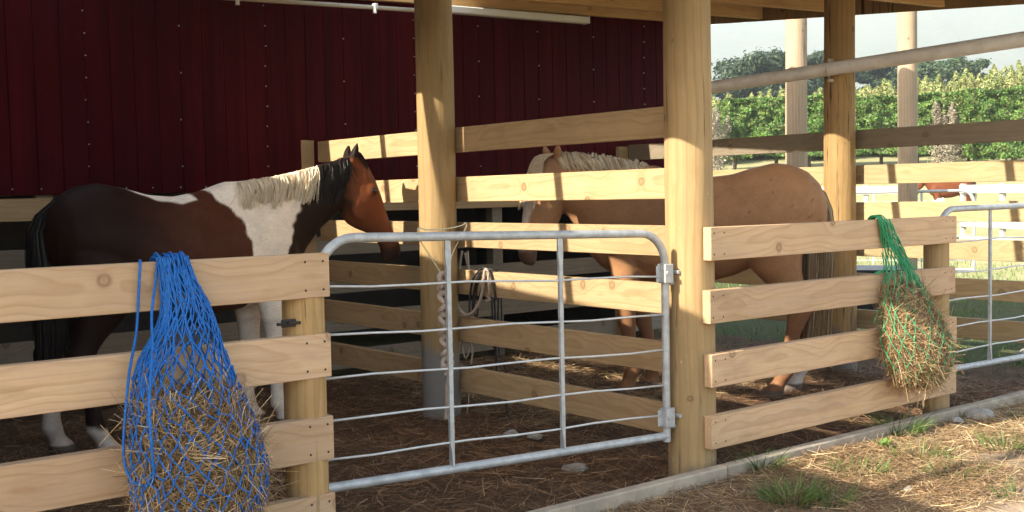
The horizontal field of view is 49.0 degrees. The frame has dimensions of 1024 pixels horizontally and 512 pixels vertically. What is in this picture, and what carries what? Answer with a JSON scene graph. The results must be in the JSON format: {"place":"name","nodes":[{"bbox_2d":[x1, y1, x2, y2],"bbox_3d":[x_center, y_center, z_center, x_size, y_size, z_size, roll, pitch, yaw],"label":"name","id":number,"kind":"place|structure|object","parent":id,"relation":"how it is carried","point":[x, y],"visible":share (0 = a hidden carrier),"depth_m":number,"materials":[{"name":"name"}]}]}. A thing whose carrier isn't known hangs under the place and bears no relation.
{"place":"outdoors","nodes":[
{"label":"outdoors","id":0,"kind":"place"},
{"bbox_2d":[0,332,1023,511],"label":"stall floor","id":1,"kind":"structure","parent":0,"point":[989,374],"depth_m":5.91,"materials":[{"name":"brown soil"}]},
{"bbox_2d":[24,143,400,454],"bbox_3d":[-1.579,0.176,6.250,2.145,1.610,0.544,-4,4,-41],"label":"pinto horse","id":2,"kind":"object","parent":1,"relation":"on","point":[281,214],"visible":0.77,"depth_m":5.89},
{"bbox_2d":[414,0,460,419],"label":"round post","id":3,"kind":"object","parent":1,"relation":"on","point":[435,111],"visible":0.85,"depth_m":6.41,"materials":[{"name":"beige wood"}]},
{"bbox_2d":[417,222,466,271],"bbox_3d":[-0.270,-0.023,4.258,0.033,0.202,0.254,2,4,44],"label":"baling twine","id":4,"kind":"object","parent":3,"relation":"hanging from","point":[440,229],"visible":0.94,"depth_m":4.26,"materials":[{"name":"beige fabric"}]},
{"bbox_2d":[436,271,453,419],"bbox_3d":[-0.253,0.342,4.303,0.066,0.573,0.043,-4,4,-38],"label":"chain","id":5,"kind":"object","parent":4,"relation":"hanging from","point":[441,312],"visible":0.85,"depth_m":4.29,"materials":[{"name":"silver metal"}]},
{"bbox_2d":[503,429,518,438],"bbox_3d":[-0.006,0.942,5.924,0.082,0.049,0.080,-1,3,-1],"label":"stone","id":6,"kind":"object","parent":1,"relation":"on","point":[510,431],"visible":0.68,"depth_m":5.90,"materials":[{"name":"grey stone"}]},
{"bbox_2d":[527,433,542,439],"bbox_3d":[0.124,0.942,5.863,0.087,0.028,0.081,-4,4,-42],"label":"stone","id":7,"kind":"object","parent":1,"relation":"on","point":[535,436],"visible":0.93,"depth_m":5.84,"materials":[{"name":"grey stone"}]},
{"bbox_2d":[561,463,587,473],"bbox_3d":[0.294,0.986,5.208,0.120,0.039,0.115,1,4,33],"label":"stone","id":8,"kind":"object","parent":1,"relation":"on","point":[582,467],"visible":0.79,"depth_m":5.18,"materials":[{"name":"grey stone"}]},
{"bbox_2d":[518,145,834,398],"bbox_3d":[1.036,0.074,7.181,1.985,1.609,0.569,0,3,13],"label":"palomino horse","id":9,"kind":"object","parent":1,"relation":"on","point":[775,193],"visible":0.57,"depth_m":6.94},
{"bbox_2d":[824,0,856,372],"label":"round post","id":10,"kind":"object","parent":1,"relation":"on","point":[839,129],"visible":0.56,"depth_m":7.76,"materials":[{"name":"beige wood"}]},
{"bbox_2d":[366,0,1023,23],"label":"stable roof","id":11,"kind":"structure","parent":10,"relation":"on","point":[729,11],"depth_m":8.74,"materials":[{"name":"brown wood"}]},
{"bbox_2d":[233,0,413,13],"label":"conduit","id":12,"kind":"object","parent":11,"relation":"attached to","point":[374,7],"visible":0.91,"depth_m":7.74,"materials":[{"name":"white plastic"}]},
{"bbox_2d":[452,5,589,24],"bbox_3d":[0.044,-1.878,8.750,1.460,0.089,0.079,-4,4,-38],"label":"fluorescent light","id":13,"kind":"object","parent":11,"relation":"attached to","point":[502,13],"visible":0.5,"depth_m":8.73,"materials":[{"name":"white plastic"}]},
{"bbox_2d":[711,31,1023,92],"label":"wooden rail","id":14,"kind":"object","parent":10,"relation":"attached to","point":[831,67],"visible":0.82,"depth_m":7.39,"materials":[{"name":"grey wood"}]},
{"bbox_2d":[0,153,1023,419],"bbox_3d":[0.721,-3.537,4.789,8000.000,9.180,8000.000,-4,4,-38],"label":"ground","id":15,"kind":"structure","parent":0,"point":[410,337],"depth_m":27.75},
{"bbox_2d":[0,252,335,511],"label":"board fence","id":16,"kind":"object","parent":15,"relation":"on","point":[296,356],"visible":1,"depth_m":3.32,"materials":[{"name":"brown wood"}]},
{"bbox_2d":[122,251,269,511],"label":"hay net","id":17,"kind":"object","parent":16,"relation":"hanging from","point":[177,278],"visible":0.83,"depth_m":3.29,"materials":[{"name":"blue fabric"}]},
{"bbox_2d":[99,352,304,511],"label":"hay bundle","id":18,"kind":"object","parent":17,"relation":"in","point":[196,455],"visible":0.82,"depth_m":3.21,"materials":[{"name":"beige plant"}]},
{"bbox_2d":[0,193,477,343],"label":"wall","id":19,"kind":"structure","parent":15,"relation":"on","point":[13,236],"depth_m":10.93,"materials":[{"name":"metal"}]},
{"bbox_2d":[0,195,661,411],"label":"board fence","id":20,"kind":"object","parent":15,"relation":"on","point":[14,210],"visible":0.01,"depth_m":8.30,"materials":[{"name":"brown wood"}]},
{"bbox_2d":[0,0,663,195],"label":"red wall","id":21,"kind":"structure","parent":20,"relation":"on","point":[165,96],"depth_m":7.54,"materials":[{"name":"metal"}]},
{"bbox_2d":[301,106,665,432],"bbox_3d":[-0.290,0.149,6.478,0.144,1.800,3.706,-4,4,-38],"label":"divider fence","id":22,"kind":"object","parent":15,"relation":"on","point":[637,124],"visible":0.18,"depth_m":6.01,"materials":[{"name":"brown wood"}]},
{"bbox_2d":[458,250,472,413],"bbox_3d":[-0.258,0.474,6.564,0.052,1.009,0.203,-2,3,-17],"label":"cotton cord","id":23,"kind":"object","parent":22,"relation":"hanging from","point":[466,254],"visible":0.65,"depth_m":6.57,"materials":[{"name":"fabric"}]},
{"bbox_2d":[458,267,497,316],"bbox_3d":[-0.194,0.203,6.408,0.081,0.294,0.381,-4,4,-44],"label":"rope","id":24,"kind":"object","parent":22,"relation":"hanging from","point":[481,292],"visible":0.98,"depth_m":6.36,"materials":[{"name":"fabric"}]},
{"bbox_2d":[491,297,510,418],"bbox_3d":[-0.067,0.573,6.371,0.024,0.701,0.138,-4,4,-43],"label":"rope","id":25,"kind":"object","parent":22,"relation":"hanging from","point":[494,318],"visible":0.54,"depth_m":6.37,"materials":[{"name":"white fabric"}]},
{"bbox_2d":[0,334,1023,511],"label":"straw bedding","id":26,"kind":"object","parent":15,"relation":"on","point":[850,428],"visible":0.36,"depth_m":5.89,"materials":[{"name":"brown plant"}]},
{"bbox_2d":[475,207,638,337],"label":"shed wall","id":27,"kind":"structure","parent":15,"relation":"on","point":[511,214],"depth_m":11.05,"materials":[{"name":"metal"}]},
{"bbox_2d":[349,349,819,430],"bbox_3d":[0.486,0.822,7.699,2.762,0.226,2.593,-4,4,-38],"label":"straw bedding","id":28,"kind":"object","parent":15,"relation":"on","point":[554,377],"visible":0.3,"depth_m":7.52,"materials":[{"name":"beige plant"}]},
{"bbox_2d":[527,465,726,511],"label":"kerb","id":29,"kind":"structure","parent":15,"relation":"on","point":[654,488],"depth_m":4.55,"materials":[{"name":"concrete"}]},
{"bbox_2d":[663,0,716,476],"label":"round post","id":30,"kind":"object","parent":15,"relation":"on","point":[688,158],"visible":0.73,"depth_m":4.89,"materials":[{"name":"beige wood"}]},
{"bbox_2d":[320,229,681,491],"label":"stall gate","id":31,"kind":"structure","parent":30,"relation":"attached to","point":[667,414],"depth_m":4.45,"materials":[{"name":"metal"}]},
{"bbox_2d":[712,105,733,169],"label":"dry bush","id":32,"kind":"object","parent":15,"relation":"on","point":[716,128],"visible":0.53,"depth_m":53.20,"materials":[{"name":"beige plant"}]},
{"bbox_2d":[712,97,752,161],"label":"feathery bush","id":33,"kind":"object","parent":15,"relation":"on","point":[714,102],"visible":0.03,"depth_m":60.46,"materials":[{"name":"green plant"}]},
{"bbox_2d":[722,92,753,100],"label":"feathery bush","id":34,"kind":"object","parent":15,"relation":"on","point":[728,95],"visible":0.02,"depth_m":66.07,"materials":[{"name":"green plant"}]},
{"bbox_2d":[750,95,765,158],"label":"feathery bush","id":35,"kind":"object","parent":15,"relation":"on","point":[757,157],"depth_m":63.08,"materials":[{"name":"green plant"}]},
{"bbox_2d":[758,89,772,97],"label":"feathery bush","id":36,"kind":"object","parent":15,"relation":"on","point":[769,94],"visible":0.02,"depth_m":63.53,"materials":[{"name":"green plant"}]},
{"bbox_2d":[711,46,823,100],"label":"conifer tree","id":37,"kind":"object","parent":15,"relation":"on","point":[763,62],"visible":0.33,"depth_m":109.41,"materials":[{"name":"green plant"}]},
{"bbox_2d":[777,88,784,97],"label":"feathery bush","id":38,"kind":"object","parent":15,"relation":"on","point":[781,92],"visible":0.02,"depth_m":61.57,"materials":[{"name":"green plant"}]},
{"bbox_2d":[807,50,823,95],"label":"conifer tree","id":39,"kind":"object","parent":15,"relation":"on","point":[818,56],"visible":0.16,"depth_m":113.07,"materials":[{"name":"green plant"}]},
{"bbox_2d":[615,119,1023,342],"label":"divider fence","id":40,"kind":"object","parent":15,"relation":"on","point":[986,171],"visible":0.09,"depth_m":7.41,"materials":[{"name":"brown wood"}]},
{"bbox_2d":[703,216,956,449],"bbox_3d":[1.595,0.442,5.541,1.984,1.237,0.145,-4,4,-38],"label":"board fence","id":41,"kind":"object","parent":15,"relation":"on","point":[935,236],"visible":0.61,"depth_m":5.29,"materials":[{"name":"brown wood"}]},
{"bbox_2d":[867,214,954,387],"bbox_3d":[2.022,0.233,5.648,0.462,0.891,0.321,-4,4,-38],"label":"hay net","id":42,"kind":"object","parent":41,"relation":"hanging from","point":[904,263],"visible":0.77,"depth_m":5.60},
{"bbox_2d":[867,266,967,408],"bbox_3d":[2.078,0.424,5.612,0.632,0.751,0.352,-4,4,-38],"label":"hay bundle","id":43,"kind":"object","parent":42,"relation":"in","point":[922,341],"visible":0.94,"depth_m":5.55,"materials":[{"name":"plant"}]},
{"bbox_2d":[940,203,1023,371],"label":"stall gate","id":44,"kind":"structure","parent":41,"relation":"attached to","point":[989,361],"depth_m":6.50,"materials":[{"name":"metal"}]},
{"bbox_2d":[717,91,942,169],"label":"hedge","id":45,"kind":"object","parent":15,"relation":"on","point":[757,116],"visible":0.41,"depth_m":53.71,"materials":[{"name":"green plant"}]},
{"bbox_2d":[817,87,856,93],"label":"feathery bush","id":46,"kind":"object","parent":15,"relation":"on","point":[820,89],"visible":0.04,"depth_m":62.96,"materials":[{"name":"green plant"}]},
{"bbox_2d":[721,403,976,478],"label":"kerb","id":47,"kind":"structure","parent":15,"relation":"on","point":[857,436],"depth_m":5.40,"materials":[{"name":"concrete"}]},
{"bbox_2d":[822,185,897,201],"bbox_3d":[7.025,-0.701,23.515,2.340,1.550,0.115,0,4,27],"label":"field fence","id":48,"kind":"object","parent":15,"relation":"on","point":[869,188],"visible":0.07,"depth_m":23.20,"materials":[{"name":"white wood"}]},
{"bbox_2d":[858,85,871,96],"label":"feathery bush","id":49,"kind":"object","parent":15,"relation":"on","point":[865,89],"visible":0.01,"depth_m":63.48,"materials":[{"name":"green plant"}]},
{"bbox_2d":[857,86,873,153],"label":"feathery bush","id":50,"kind":"object","parent":15,"relation":"on","point":[860,90],"visible":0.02,"depth_m":64.74,"materials":[{"name":"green plant"}]},
{"bbox_2d":[855,80,897,93],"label":"feathery bush","id":51,"kind":"object","parent":15,"relation":"on","point":[890,83],"visible":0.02,"depth_m":64.94,"materials":[{"name":"green plant"}]},
{"bbox_2d":[874,78,897,156],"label":"feathery bush","id":52,"kind":"object","parent":15,"relation":"on","point":[881,90],"visible":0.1,"depth_m":62.54,"materials":[{"name":"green plant"}]},
{"bbox_2d":[855,66,920,93],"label":"conifer tree","id":53,"kind":"object","parent":15,"relation":"on","point":[874,77],"visible":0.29,"depth_m":116.70,"materials":[{"name":"green plant"}]},
{"bbox_2d":[918,82,933,93],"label":"feathery bush","id":54,"kind":"object","parent":15,"relation":"on","point":[921,89],"visible":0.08,"depth_m":63.23,"materials":[{"name":"green plant"}]},
{"bbox_2d":[917,60,947,87],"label":"leafy tree","id":55,"kind":"object","parent":15,"relation":"on","point":[928,68],"visible":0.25,"depth_m":120.55,"materials":[{"name":"green plant"}]},
{"bbox_2d":[922,74,955,96],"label":"feathery bush","id":56,"kind":"object","parent":15,"relation":"on","point":[937,81],"visible":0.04,"depth_m":62.66,"materials":[{"name":"green plant"}]},
{"bbox_2d":[922,83,955,155],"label":"feathery bush","id":57,"kind":"object","parent":15,"relation":"on","point":[930,88],"visible":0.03,"depth_m":62.70,"materials":[{"name":"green plant"}]},
{"bbox_2d":[925,101,964,162],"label":"dry bush","id":58,"kind":"object","parent":15,"relation":"on","point":[945,154],"visible":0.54,"depth_m":53.30,"materials":[{"name":"beige plant"}]},
{"bbox_2d":[923,71,966,110],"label":"feathery bush","id":59,"kind":"object","parent":15,"relation":"on","point":[950,82],"visible":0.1,"depth_m":63.23,"materials":[{"name":"green plant"}]},
{"bbox_2d":[918,182,976,200],"bbox_3d":[15.425,-2.156,39.892,2.183,1.642,0.584,-1,3,1],"label":"brown horse","id":60,"kind":"object","parent":15,"relation":"on","point":[939,186],"visible":0.34,"depth_m":39.68},
{"bbox_2d":[935,56,983,88],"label":"leafy tree","id":61,"kind":"object","parent":15,"relation":"on","point":[949,68],"visible":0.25,"depth_m":119.02,"materials":[{"name":"green plant"}]},
{"bbox_2d":[935,68,993,156],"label":"feathery bush","id":62,"kind":"object","parent":15,"relation":"on","point":[963,83],"visible":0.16,"depth_m":61.65,"materials":[{"name":"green plant"}]},
{"bbox_2d":[950,73,982,103],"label":"feathery bush","id":63,"kind":"object","parent":15,"relation":"on","point":[954,88],"visible":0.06,"depth_m":62.13,"materials":[{"name":"green plant"}]},
{"bbox_2d":[958,72,1004,109],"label":"feathery bush","id":64,"kind":"object","parent":15,"relation":"on","point":[973,77],"visible":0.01,"depth_m":64.00,"materials":[{"name":"green plant"}]},
{"bbox_2d":[973,58,991,86],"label":"leafy tree","id":65,"kind":"object","parent":15,"relation":"on","point":[983,63],"visible":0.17,"depth_m":124.54,"materials":[{"name":"green plant"}]},
{"bbox_2d":[944,85,1023,161],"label":"hedge","id":66,"kind":"object","parent":15,"relation":"on","point":[982,105],"visible":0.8,"depth_m":52.73,"materials":[{"name":"green plant"}]},
{"bbox_2d":[959,183,1023,239],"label":"field fence","id":67,"kind":"object","parent":15,"relation":"on","point":[1002,189],"visible":0.54,"depth_m":19.75,"materials":[{"name":"white wood"}]},
{"bbox_2d":[973,390,1023,408],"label":"kerb","id":68,"kind":"structure","parent":15,"relation":"on","point":[1013,397],"depth_m":6.31,"materials":[{"name":"concrete"}]},
{"bbox_2d":[984,73,1014,88],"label":"feathery bush","id":69,"kind":"object","parent":15,"relation":"on","point":[1000,78],"visible":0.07,"depth_m":62.26,"materials":[{"name":"green plant"}]},
{"bbox_2d":[991,63,1008,87],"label":"feathery bush","id":70,"kind":"object","parent":15,"relation":"on","point":[995,71],"visible":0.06,"depth_m":65.30,"materials":[{"name":"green plant"}]},
{"bbox_2d":[985,64,1023,89],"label":"feathery bush","id":71,"kind":"object","parent":15,"relation":"on","point":[1017,79],"visible":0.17,"depth_m":62.06,"materials":[{"name":"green plant"}]},
{"bbox_2d":[1013,60,1023,84],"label":"feathery bush","id":72,"kind":"object","parent":15,"relation":"on","point":[1020,66],"visible":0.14,"depth_m":63.93,"materials":[{"name":"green plant"}]},
{"bbox_2d":[478,257,1023,381],"bbox_3d":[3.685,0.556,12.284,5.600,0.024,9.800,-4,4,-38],"label":"yard turf","id":73,"kind":"structure","parent":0,"point":[977,354],"depth_m":10.67,"materials":[{"name":"green plant"}]},
{"bbox_2d":[785,18,807,166],"bbox_3d":[2.951,-1.188,11.632,0.236,3.760,0.228,-4,4,-38],"label":"yard pole","id":74,"kind":"object","parent":73,"relation":"on","point":[795,91],"visible":0.33,"depth_m":11.51,"materials":[{"name":"beige wood"}]},
{"bbox_2d":[857,265,903,310],"bbox_3d":[3.919,0.354,12.017,0.539,0.460,0.770,0,3,17],"label":"water trough","id":75,"kind":"object","parent":73,"relation":"on","point":[868,268],"visible":0.18,"depth_m":11.77,"materials":[{"name":"grey plastic"}]},
{"bbox_2d":[897,11,917,269],"bbox_3d":[4.478,-1.298,12.710,0.229,3.800,0.224,-4,4,-38],"label":"yard pole","id":76,"kind":"object","parent":73,"relation":"on","point":[907,79],"visible":0.41,"depth_m":12.61,"materials":[{"name":"beige wood"}]},
{"bbox_2d":[856,189,975,270],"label":"stall gate","id":77,"kind":"structure","parent":76,"relation":"attached to","point":[921,192],"depth_m":12.93,"materials":[{"name":"metal"}]},
{"bbox_2d":[1016,348,1023,362],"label":"stone","id":78,"kind":"object","parent":73,"relation":"on","point":[1019,352],"visible":0.51,"depth_m":8.12,"materials":[{"name":"grey stone"}]},
{"bbox_2d":[620,403,1023,511],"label":"dirt path","id":79,"kind":"structure","parent":0,"point":[1015,504],"depth_m":4.69,"materials":[{"name":"brown soil"}]},
{"bbox_2d":[726,445,798,474],"bbox_3d":[1.101,0.904,4.996,0.381,0.125,0.335,-4,4,-38],"label":"grass tuft","id":80,"kind":"object","parent":79,"relation":"on","point":[756,467],"visible":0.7,"depth_m":4.97,"materials":[{"name":"green plant"}]},
{"bbox_2d":[745,467,842,508],"bbox_3d":[1.113,0.933,4.486,0.401,0.115,0.418,1,4,29],"label":"grass tuft","id":81,"kind":"object","parent":79,"relation":"on","point":[780,490],"visible":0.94,"depth_m":4.49,"materials":[{"name":"green plant"}]},
{"bbox_2d":[574,396,1023,511],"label":"loose straw","id":82,"kind":"object","parent":79,"relation":"on","point":[974,443],"visible":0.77,"depth_m":4.89,"materials":[{"name":"beige plant"}]},
{"bbox_2d":[873,437,893,447],"bbox_3d":[1.780,0.898,5.380,0.093,0.048,0.097,-4,4,-38],"label":"weed","id":83,"kind":"object","parent":82,"relation":"on","point":[881,442],"visible":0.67,"depth_m":5.39,"materials":[{"name":"green plant"}]},
{"bbox_2d":[949,416,963,424],"bbox_3d":[2.339,0.867,5.905,0.068,0.046,0.070,-1,3,-4],"label":"stone","id":84,"kind":"object","parent":82,"relation":"on","point":[955,419],"visible":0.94,"depth_m":5.88,"materials":[{"name":"grey stone"}]},
{"bbox_2d":[589,437,1023,511],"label":"loose straw","id":85,"kind":"object","parent":79,"relation":"on","point":[744,496],"visible":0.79,"depth_m":4.63,"materials":[{"name":"beige plant"}]},
{"bbox_2d":[794,478,866,510],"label":"grass tuft","id":86,"kind":"object","parent":79,"relation":"on","point":[835,498],"visible":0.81,"depth_m":4.42,"materials":[{"name":"green plant"}]},
{"bbox_2d":[822,451,901,480],"bbox_3d":[1.523,0.912,4.884,0.341,0.093,0.342,0,4,26],"label":"grass tuft","id":87,"kind":"object","parent":79,"relation":"on","point":[877,468],"visible":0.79,"depth_m":4.90,"materials":[{"name":"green plant"}]},
{"bbox_2d":[847,406,940,438],"bbox_3d":[1.964,0.839,5.713,0.509,0.149,0.446,-3,4,-24],"label":"grass tuft","id":88,"kind":"object","parent":79,"relation":"on","point":[920,427],"visible":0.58,"depth_m":5.69,"materials":[{"name":"green plant"}]},
{"bbox_2d":[881,437,961,460],"bbox_3d":[1.893,0.886,5.178,0.396,0.101,0.330,-1,3,4],"label":"grass tuft","id":89,"kind":"object","parent":79,"relation":"on","point":[940,451],"visible":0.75,"depth_m":5.16,"materials":[{"name":"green plant"}]},
{"bbox_2d":[915,454,1001,482],"bbox_3d":[1.892,0.908,4.836,0.361,0.086,0.318,-4,4,-38],"label":"grass tuft","id":90,"kind":"object","parent":79,"relation":"on","point":[929,468],"visible":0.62,"depth_m":4.83,"materials":[{"name":"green plant"}]},
{"bbox_2d":[962,408,996,420],"bbox_3d":[2.506,0.863,6.026,0.186,0.080,0.174,-2,3,-22],"label":"stone","id":91,"kind":"object","parent":79,"relation":"on","point":[980,413],"visible":0.64,"depth_m":5.98,"materials":[{"name":"grey stone"}]},
{"bbox_2d":[967,423,1023,451],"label":"grass tuft","id":92,"kind":"object","parent":79,"relation":"on","point":[986,441],"visible":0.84,"depth_m":5.35,"materials":[{"name":"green plant"}]},
{"bbox_2d":[986,474,1023,502],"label":"grass tuft","id":93,"kind":"object","parent":79,"relation":"on","point":[1013,490],"visible":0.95,"depth_m":4.53,"materials":[{"name":"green plant"}]},
{"bbox_2d":[1004,404,1023,420],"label":"grass tuft","id":94,"kind":"object","parent":79,"relation":"on","point":[1016,414],"visible":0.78,"depth_m":6.00,"materials":[{"name":"green plant"}]},
{"bbox_2d":[711,4,1023,99],"bbox_3d":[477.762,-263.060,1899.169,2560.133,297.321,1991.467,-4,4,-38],"label":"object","id":95,"kind":"structure","parent":0,"point":[875,34],"depth_m":1304.10,"materials":[{"name":"white"}]}
]}

